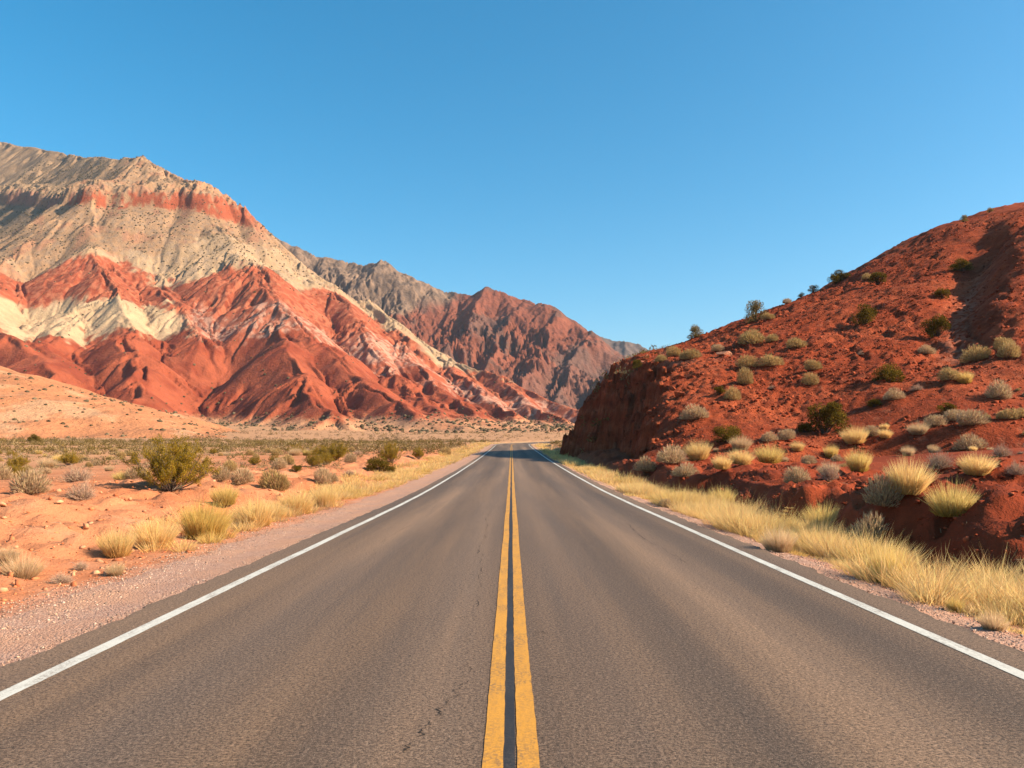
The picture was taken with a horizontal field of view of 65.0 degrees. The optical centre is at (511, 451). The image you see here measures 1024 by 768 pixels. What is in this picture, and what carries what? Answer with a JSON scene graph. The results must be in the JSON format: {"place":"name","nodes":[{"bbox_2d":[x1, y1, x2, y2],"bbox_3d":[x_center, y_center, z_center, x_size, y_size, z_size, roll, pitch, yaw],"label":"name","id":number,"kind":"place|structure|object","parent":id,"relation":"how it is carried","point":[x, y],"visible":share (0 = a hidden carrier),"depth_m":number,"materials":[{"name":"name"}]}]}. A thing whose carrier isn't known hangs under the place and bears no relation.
{"place":"outdoors","nodes":[
{"label":"outdoors","id":0,"kind":"place"},
{"bbox_2d":[0,366,239,438],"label":"hill","id":1,"kind":"structure","parent":0,"point":[21,404],"depth_m":286.31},
{"bbox_2d":[0,142,578,432],"bbox_3d":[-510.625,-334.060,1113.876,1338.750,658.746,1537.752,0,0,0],"label":"mountain","id":2,"kind":"structure","parent":0,"point":[297,352],"depth_m":826.49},
{"bbox_2d":[0,154,573,437],"bbox_3d":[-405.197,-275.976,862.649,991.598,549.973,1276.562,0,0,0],"label":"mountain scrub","id":3,"kind":"object","parent":2,"relation":"on","point":[389,429],"visible":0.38,"depth_m":639.15,"materials":[{"name":"stone"}]},
{"bbox_2d":[276,237,626,409],"bbox_3d":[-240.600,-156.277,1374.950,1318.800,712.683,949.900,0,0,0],"label":"mountain","id":4,"kind":"structure","parent":0,"point":[552,353],"depth_m":1423.18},
{"bbox_2d":[0,441,1023,767],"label":"road","id":5,"kind":"structure","parent":0,"point":[516,605],"depth_m":6.32,"materials":[{"name":"asphalt"}]},
{"bbox_2d":[0,426,1023,639],"bbox_3d":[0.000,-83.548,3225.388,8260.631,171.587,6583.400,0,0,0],"label":"ground","id":6,"kind":"structure","parent":0,"point":[1003,504],"depth_m":17.95,"materials":[{"name":"soil"}]},
{"bbox_2d":[0,463,14,479],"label":"sage shrub","id":7,"kind":"object","parent":6,"relation":"on","point":[4,470],"visible":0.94,"depth_m":32.81,"materials":[{"name":"beige plant"}]},
{"bbox_2d":[0,544,23,563],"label":"grass tuft","id":8,"kind":"object","parent":6,"relation":"on","point":[4,555],"visible":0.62,"depth_m":11.20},
{"bbox_2d":[4,453,30,466],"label":"creosote bush","id":9,"kind":"object","parent":6,"relation":"on","point":[22,461],"visible":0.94,"depth_m":53.18,"materials":[{"name":"green plant"}]},
{"bbox_2d":[0,550,50,579],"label":"grass tuft","id":10,"kind":"object","parent":6,"relation":"on","point":[25,570],"visible":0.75,"depth_m":10.75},
{"bbox_2d":[8,466,52,493],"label":"sage shrub","id":11,"kind":"object","parent":6,"relation":"on","point":[31,484],"visible":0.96,"depth_m":18.81,"materials":[{"name":"beige plant"}]},
{"bbox_2d":[34,455,58,467],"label":"grass tuft","id":12,"kind":"object","parent":6,"relation":"on","point":[48,462],"visible":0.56,"depth_m":49.50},
{"bbox_2d":[46,572,74,583],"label":"dry shrub","id":13,"kind":"object","parent":6,"relation":"on","point":[60,578],"visible":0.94,"depth_m":10.33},
{"bbox_2d":[58,450,80,464],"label":"creosote bush","id":14,"kind":"object","parent":6,"relation":"on","point":[72,459],"visible":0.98,"depth_m":54.48,"materials":[{"name":"green plant"}]},
{"bbox_2d":[59,462,95,482],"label":"dry shrub","id":15,"kind":"object","parent":6,"relation":"on","point":[71,477],"visible":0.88,"depth_m":28.07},
{"bbox_2d":[62,476,99,501],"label":"dry shrub","id":16,"kind":"object","parent":6,"relation":"on","point":[77,493],"visible":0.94,"depth_m":17.90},
{"bbox_2d":[103,559,124,575],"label":"grass tuft","id":17,"kind":"object","parent":6,"relation":"on","point":[112,570],"visible":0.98,"depth_m":10.89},
{"bbox_2d":[92,524,139,557],"bbox_3d":[-6.418,1.382,13.050,0.737,0.637,0.771,-4,3,-44],"label":"grass tuft","id":18,"kind":"object","parent":6,"relation":"on","point":[118,546],"visible":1,"depth_m":12.94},
{"bbox_2d":[124,465,146,478],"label":"sage shrub","id":19,"kind":"object","parent":6,"relation":"on","point":[130,473],"visible":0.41,"depth_m":26.77,"materials":[{"name":"beige plant"}]},
{"bbox_2d":[128,512,182,548],"bbox_3d":[-6.263,1.339,14.085,1.097,0.719,0.987,2,3,29],"label":"grass tuft","id":20,"kind":"object","parent":6,"relation":"on","point":[146,536],"visible":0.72,"depth_m":13.96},
{"bbox_2d":[119,430,220,491],"bbox_3d":[-9.387,0.258,22.560,2.669,1.774,2.686,0,0,30],"label":"creosote bush","id":21,"kind":"object","parent":6,"relation":"on","point":[177,466],"visible":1,"depth_m":22.35,"materials":[{"name":"green plant"}]},
{"bbox_2d":[176,491,234,539],"bbox_3d":[-5.920,1.186,15.572,1.232,1.049,1.246,6,1,-19],"label":"grass tuft","id":22,"kind":"object","parent":6,"relation":"on","point":[194,522],"visible":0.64,"depth_m":15.39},
{"bbox_2d":[210,466,231,480],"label":"sage shrub","id":23,"kind":"object","parent":6,"relation":"on","point":[223,474],"visible":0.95,"depth_m":28.02,"materials":[{"name":"beige plant"}]},
{"bbox_2d":[206,481,240,505],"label":"grass tuft","id":24,"kind":"object","parent":6,"relation":"on","point":[229,496],"visible":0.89,"depth_m":20.68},
{"bbox_2d":[230,467,255,484],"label":"sage shrub","id":25,"kind":"object","parent":6,"relation":"on","point":[239,476],"visible":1,"depth_m":26.82,"materials":[{"name":"beige plant"}]},
{"bbox_2d":[0,443,501,667],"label":"gravel shoulder","id":26,"kind":"object","parent":6,"relation":"on","point":[78,620],"visible":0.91,"depth_m":10.14},
{"bbox_2d":[226,494,278,526],"bbox_3d":[-5.792,1.263,18.020,1.211,0.877,1.248,-7,1,44],"label":"grass tuft","id":27,"kind":"object","parent":6,"relation":"on","point":[252,513],"visible":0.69,"depth_m":17.87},
{"bbox_2d":[257,466,291,490],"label":"sage shrub","id":28,"kind":"object","parent":6,"relation":"on","point":[280,483],"visible":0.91,"depth_m":28.26,"materials":[{"name":"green plant"}]},
{"bbox_2d":[261,500,287,517],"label":"grass tuft","id":29,"kind":"object","parent":6,"relation":"on","point":[280,509],"visible":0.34,"depth_m":20.01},
{"bbox_2d":[271,457,287,468],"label":"sage shrub","id":30,"kind":"object","parent":6,"relation":"on","point":[281,462],"visible":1,"depth_m":40.43,"materials":[{"name":"beige plant"}]},
{"bbox_2d":[277,485,316,513],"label":"grass tuft","id":31,"kind":"object","parent":6,"relation":"on","point":[299,501],"visible":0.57,"depth_m":21.67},
{"bbox_2d":[305,450,323,466],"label":"creosote bush","id":32,"kind":"object","parent":6,"relation":"on","point":[312,460],"visible":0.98,"depth_m":47.23,"materials":[{"name":"green plant"}]},
{"bbox_2d":[313,466,332,483],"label":"sage shrub","id":33,"kind":"object","parent":6,"relation":"on","point":[324,474],"visible":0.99,"depth_m":34.06,"materials":[{"name":"beige plant"}]},
{"bbox_2d":[306,484,340,506],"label":"grass tuft","id":34,"kind":"object","parent":6,"relation":"on","point":[321,497],"visible":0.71,"depth_m":24.40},
{"bbox_2d":[310,442,348,460],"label":"creosote bush","id":35,"kind":"object","parent":6,"relation":"on","point":[333,452],"visible":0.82,"depth_m":58.44,"materials":[{"name":"green plant"}]},
{"bbox_2d":[0,344,684,484],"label":"desert scrub","id":36,"kind":"object","parent":6,"relation":"on","point":[57,442],"visible":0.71,"depth_m":128.09,"materials":[{"name":"green plant"}]},
{"bbox_2d":[364,455,395,471],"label":"shrub","id":37,"kind":"object","parent":6,"relation":"on","point":[379,465],"visible":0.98,"depth_m":47.77,"materials":[{"name":"green plant"}]},
{"bbox_2d":[377,441,405,462],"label":"creosote bush","id":38,"kind":"object","parent":6,"relation":"on","point":[390,453],"visible":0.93,"depth_m":57.15,"materials":[{"name":"green plant"}]},
{"bbox_2d":[0,503,1023,665],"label":"gravel stones","id":39,"kind":"object","parent":6,"relation":"on","point":[820,563],"visible":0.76,"depth_m":9.91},
{"bbox_2d":[0,432,1023,607],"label":"clods","id":40,"kind":"object","parent":6,"relation":"on","point":[87,526],"visible":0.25,"depth_m":15.77,"materials":[{"name":"soil"}]},
{"bbox_2d":[95,441,1023,635],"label":"dry grass","id":41,"kind":"structure","parent":6,"relation":"on","point":[991,590],"depth_m":14.69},
{"bbox_2d":[632,454,656,471],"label":"sage shrub","id":42,"kind":"object","parent":6,"relation":"on","point":[643,465],"visible":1,"depth_m":46.65,"materials":[{"name":"grey plant"}]},
{"bbox_2d":[656,444,689,463],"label":"sage shrub","id":43,"kind":"object","parent":6,"relation":"on","point":[674,455],"visible":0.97,"depth_m":45.72,"materials":[{"name":"beige plant"}]},
{"bbox_2d":[670,461,699,476],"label":"sage shrub","id":44,"kind":"object","parent":6,"relation":"on","point":[683,470],"visible":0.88,"depth_m":37.50,"materials":[{"name":"beige plant"}]},
{"bbox_2d":[683,438,712,460],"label":"grass tuft","id":45,"kind":"object","parent":6,"relation":"on","point":[695,453],"visible":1,"depth_m":46.43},
{"bbox_2d":[709,453,733,468],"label":"grass tuft","id":46,"kind":"object","parent":6,"relation":"on","point":[720,463],"visible":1,"depth_m":34.19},
{"bbox_2d":[707,484,738,502],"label":"grass tuft","id":47,"kind":"object","parent":6,"relation":"on","point":[728,496],"visible":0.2,"depth_m":28.08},
{"bbox_2d":[726,448,756,464],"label":"grass tuft","id":48,"kind":"object","parent":6,"relation":"on","point":[741,459],"visible":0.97,"depth_m":35.62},
{"bbox_2d":[754,440,786,463],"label":"grass tuft","id":49,"kind":"object","parent":6,"relation":"on","point":[769,456],"visible":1,"depth_m":39.35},
{"bbox_2d":[531,443,1023,651],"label":"gravel shoulder","id":50,"kind":"object","parent":6,"relation":"on","point":[865,586],"visible":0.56,"depth_m":10.16},
{"bbox_2d":[759,522,798,552],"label":"grass tuft","id":51,"kind":"object","parent":50,"relation":"on","point":[779,543],"visible":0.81,"depth_m":13.66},
{"bbox_2d":[977,606,1011,631],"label":"grass tuft","id":52,"kind":"object","parent":50,"relation":"on","point":[993,623],"visible":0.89,"depth_m":7.67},
{"bbox_2d":[782,465,811,482],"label":"sage shrub","id":53,"kind":"object","parent":6,"relation":"on","point":[792,474],"visible":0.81,"depth_m":27.07,"materials":[{"name":"beige plant"}]},
{"bbox_2d":[800,500,840,526],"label":"grass tuft","id":54,"kind":"object","parent":6,"relation":"on","point":[817,513],"visible":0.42,"depth_m":19.32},
{"bbox_2d":[814,460,840,480],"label":"dry shrub","id":55,"kind":"object","parent":6,"relation":"on","point":[829,475],"visible":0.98,"depth_m":26.30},
{"bbox_2d":[844,447,872,471],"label":"grass tuft","id":56,"kind":"object","parent":6,"relation":"on","point":[856,463],"visible":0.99,"depth_m":30.69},
{"bbox_2d":[847,511,890,542],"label":"sage shrub","id":57,"kind":"object","parent":6,"relation":"on","point":[876,524],"visible":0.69,"depth_m":15.76,"materials":[{"name":"grey plant"}]},
{"bbox_2d":[861,472,904,508],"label":"sage shrub","id":58,"kind":"object","parent":6,"relation":"on","point":[884,498],"visible":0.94,"depth_m":16.09,"materials":[{"name":"grey plant"}]},
{"bbox_2d":[864,537,912,583],"bbox_3d":[5.050,1.438,10.777,0.711,0.722,0.775,-7,-1,40],"label":"grass tuft","id":59,"kind":"object","parent":6,"relation":"on","point":[893,559],"visible":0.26,"depth_m":10.73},
{"bbox_2d":[882,451,938,494],"bbox_3d":[7.925,0.383,15.935,1.144,0.915,0.985,6,8,42],"label":"grass tuft","id":60,"kind":"object","parent":6,"relation":"on","point":[916,482],"visible":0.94,"depth_m":15.82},
{"bbox_2d":[923,449,955,469],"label":"dry shrub","id":61,"kind":"object","parent":6,"relation":"on","point":[939,464],"visible":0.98,"depth_m":18.82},
{"bbox_2d":[920,476,979,516],"bbox_3d":[7.934,0.768,14.566,1.098,0.803,1.148,-1,1,33],"label":"grass tuft","id":62,"kind":"object","parent":6,"relation":"on","point":[949,505],"visible":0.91,"depth_m":14.42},
{"bbox_2d":[943,596,967,612],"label":"grass tuft","id":63,"kind":"object","parent":6,"relation":"on","point":[952,605],"visible":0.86,"depth_m":8.66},
{"bbox_2d":[955,451,1000,475],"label":"grass tuft","id":64,"kind":"object","parent":6,"relation":"on","point":[972,466],"visible":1,"depth_m":16.41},
{"bbox_2d":[990,442,1013,456],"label":"dry shrub","id":65,"kind":"object","parent":6,"relation":"on","point":[999,451],"visible":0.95,"depth_m":38.21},
{"bbox_2d":[1004,459,1023,474],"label":"dry shrub","id":66,"kind":"object","parent":6,"relation":"on","point":[1014,470],"visible":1,"depth_m":15.99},
{"bbox_2d":[0,0,1023,349],"label":"sky","id":67,"kind":"structure","parent":0,"point":[643,172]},
{"bbox_2d":[601,337,646,356],"bbox_3d":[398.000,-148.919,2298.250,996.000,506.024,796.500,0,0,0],"label":"mountain","id":68,"kind":"structure","parent":0,"point":[624,348],"depth_m":2331.21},
{"bbox_2d":[555,202,1023,461],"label":"hill","id":69,"kind":"structure","parent":0,"point":[858,410],"depth_m":73.78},
{"bbox_2d":[678,349,702,358],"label":"sage shrub","id":70,"kind":"object","parent":69,"relation":"on","point":[692,354],"visible":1,"depth_m":82.59,"materials":[{"name":"beige plant"}]},
{"bbox_2d":[679,403,709,419],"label":"sage shrub","id":71,"kind":"object","parent":69,"relation":"on","point":[694,412],"visible":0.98,"depth_m":60.23,"materials":[{"name":"beige plant"}]},
{"bbox_2d":[686,324,703,338],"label":"juniper bush","id":72,"kind":"object","parent":69,"relation":"on","point":[696,333],"visible":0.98,"depth_m":111.33,"materials":[{"name":"green plant"}]},
{"bbox_2d":[711,424,744,442],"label":"juniper bush","id":73,"kind":"object","parent":69,"relation":"on","point":[721,431],"visible":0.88,"depth_m":53.95,"materials":[{"name":"green plant"}]},
{"bbox_2d":[724,385,741,400],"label":"sage shrub","id":74,"kind":"object","parent":69,"relation":"on","point":[731,394],"visible":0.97,"depth_m":63.86,"materials":[{"name":"beige plant"}]},
{"bbox_2d":[729,434,752,449],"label":"grass tuft","id":75,"kind":"object","parent":69,"relation":"on","point":[739,444],"visible":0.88,"depth_m":52.22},
{"bbox_2d":[736,366,754,384],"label":"sage shrub","id":76,"kind":"object","parent":69,"relation":"on","point":[747,378],"visible":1,"depth_m":67.58,"materials":[{"name":"beige plant"}]},
{"bbox_2d":[733,354,757,366],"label":"sage shrub","id":77,"kind":"object","parent":69,"relation":"on","point":[750,362],"visible":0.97,"depth_m":73.62,"materials":[{"name":"beige plant"}]},
{"bbox_2d":[736,328,765,344],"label":"sage shrub","id":78,"kind":"object","parent":69,"relation":"on","point":[748,337],"visible":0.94,"depth_m":85.25,"materials":[{"name":"beige plant"}]},
{"bbox_2d":[744,299,767,322],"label":"juniper bush","id":79,"kind":"object","parent":69,"relation":"on","point":[755,306],"visible":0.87,"depth_m":104.80,"materials":[{"name":"green plant"}]},
{"bbox_2d":[760,431,778,442],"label":"sage shrub","id":80,"kind":"object","parent":69,"relation":"on","point":[770,436],"visible":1,"depth_m":53.46,"materials":[{"name":"beige plant"}]},
{"bbox_2d":[756,354,784,365],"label":"sage shrub","id":81,"kind":"object","parent":69,"relation":"on","point":[771,360],"visible":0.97,"depth_m":72.71,"materials":[{"name":"beige plant"}]},
{"bbox_2d":[776,429,795,439],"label":"sage shrub","id":82,"kind":"object","parent":69,"relation":"on","point":[788,434],"visible":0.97,"depth_m":53.73,"materials":[{"name":"beige plant"}]},
{"bbox_2d":[566,212,1023,461],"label":"rubble","id":83,"kind":"object","parent":69,"relation":"on","point":[834,390],"visible":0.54,"depth_m":74.86,"materials":[{"name":"stone"}]},
{"bbox_2d":[782,337,808,347],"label":"sage shrub","id":84,"kind":"object","parent":69,"relation":"on","point":[800,343],"visible":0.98,"depth_m":78.62,"materials":[{"name":"beige plant"}]},
{"bbox_2d":[801,372,819,384],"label":"sage shrub","id":85,"kind":"object","parent":69,"relation":"on","point":[810,378],"visible":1,"depth_m":66.08,"materials":[{"name":"beige plant"}]},
{"bbox_2d":[804,359,822,369],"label":"sage shrub","id":86,"kind":"object","parent":69,"relation":"on","point":[814,365],"visible":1,"depth_m":69.16,"materials":[{"name":"beige plant"}]},
{"bbox_2d":[806,401,850,433],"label":"juniper bush","id":87,"kind":"object","parent":69,"relation":"on","point":[828,414],"visible":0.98,"depth_m":55.00,"materials":[{"name":"green plant"}]},
{"bbox_2d":[823,442,839,457],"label":"grass tuft","id":88,"kind":"object","parent":69,"relation":"on","point":[830,452],"visible":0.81,"depth_m":50.56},
{"bbox_2d":[827,269,851,283],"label":"juniper bush","id":89,"kind":"object","parent":69,"relation":"on","point":[839,276],"visible":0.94,"depth_m":122.97,"materials":[{"name":"green plant"}]},
{"bbox_2d":[837,423,870,443],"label":"grass tuft","id":90,"kind":"object","parent":69,"relation":"on","point":[855,437],"visible":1,"depth_m":51.72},
{"bbox_2d":[850,303,877,324],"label":"juniper bush","id":91,"kind":"object","parent":69,"relation":"on","point":[866,314],"visible":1,"depth_m":83.09,"materials":[{"name":"green plant"}]},
{"bbox_2d":[867,271,886,284],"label":"juniper bush","id":92,"kind":"object","parent":69,"relation":"on","point":[877,276],"visible":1,"depth_m":104.05,"materials":[{"name":"green plant"}]},
{"bbox_2d":[870,361,905,382],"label":"juniper bush","id":93,"kind":"object","parent":69,"relation":"on","point":[889,375],"visible":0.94,"depth_m":62.23,"materials":[{"name":"green plant"}]},
{"bbox_2d":[882,387,905,399],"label":"sage shrub","id":94,"kind":"object","parent":69,"relation":"on","point":[896,393],"visible":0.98,"depth_m":57.22,"materials":[{"name":"beige plant"}]},
{"bbox_2d":[905,420,930,434],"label":"grass tuft","id":95,"kind":"object","parent":69,"relation":"on","point":[915,430],"visible":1,"depth_m":50.48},
{"bbox_2d":[919,314,951,337],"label":"juniper bush","id":96,"kind":"object","parent":69,"relation":"on","point":[931,327],"visible":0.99,"depth_m":74.59,"materials":[{"name":"green plant"}]},
{"bbox_2d":[924,413,947,426],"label":"sage shrub","id":97,"kind":"object","parent":69,"relation":"on","point":[935,421],"visible":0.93,"depth_m":51.07,"materials":[{"name":"beige plant"}]},
{"bbox_2d":[931,287,950,298],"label":"juniper bush","id":98,"kind":"object","parent":69,"relation":"on","point":[941,293],"visible":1,"depth_m":86.13,"materials":[{"name":"green plant"}]},
{"bbox_2d":[935,402,957,412],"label":"juniper bush","id":99,"kind":"object","parent":69,"relation":"on","point":[948,406],"visible":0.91,"depth_m":52.85,"materials":[{"name":"green plant"}]},
{"bbox_2d":[936,366,961,380],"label":"sage shrub","id":100,"kind":"object","parent":69,"relation":"on","point":[946,373],"visible":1,"depth_m":58.23,"materials":[{"name":"beige plant"}]},
{"bbox_2d":[942,408,965,420],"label":"sage shrub","id":101,"kind":"object","parent":69,"relation":"on","point":[952,413],"visible":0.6,"depth_m":51.43,"materials":[{"name":"beige plant"}]},
{"bbox_2d":[948,258,973,270],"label":"juniper bush","id":102,"kind":"object","parent":69,"relation":"on","point":[961,265],"visible":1,"depth_m":98.82,"materials":[{"name":"green plant"}]},
{"bbox_2d":[955,370,975,383],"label":"grass tuft","id":103,"kind":"object","parent":69,"relation":"on","point":[966,378],"visible":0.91,"depth_m":57.79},
{"bbox_2d":[951,433,988,449],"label":"sage shrub","id":104,"kind":"object","parent":69,"relation":"on","point":[971,441],"visible":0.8,"depth_m":47.59,"materials":[{"name":"beige plant"}]},
{"bbox_2d":[954,408,990,425],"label":"sage shrub","id":105,"kind":"object","parent":69,"relation":"on","point":[970,419],"visible":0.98,"depth_m":49.37,"materials":[{"name":"beige plant"}]},
{"bbox_2d":[958,343,994,362],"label":"sage shrub","id":106,"kind":"object","parent":69,"relation":"on","point":[978,355],"visible":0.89,"depth_m":65.44,"materials":[{"name":"green plant"}]},
{"bbox_2d":[983,378,1014,398],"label":"sage shrub","id":107,"kind":"object","parent":69,"relation":"on","point":[1005,390],"visible":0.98,"depth_m":54.15,"materials":[{"name":"beige plant"}]},
{"bbox_2d":[993,336,1014,349],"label":"sage shrub","id":108,"kind":"object","parent":69,"relation":"on","point":[1000,341],"visible":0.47,"depth_m":64.29,"materials":[{"name":"beige plant"}]},
{"bbox_2d":[995,407,1020,418],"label":"sage shrub","id":109,"kind":"object","parent":69,"relation":"on","point":[1008,413],"visible":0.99,"depth_m":49.43,"materials":[{"name":"beige plant"}]},
{"bbox_2d":[995,340,1022,357],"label":"sage shrub","id":110,"kind":"object","parent":69,"relation":"on","point":[1009,352],"visible":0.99,"depth_m":62.36,"materials":[{"name":"beige plant"}]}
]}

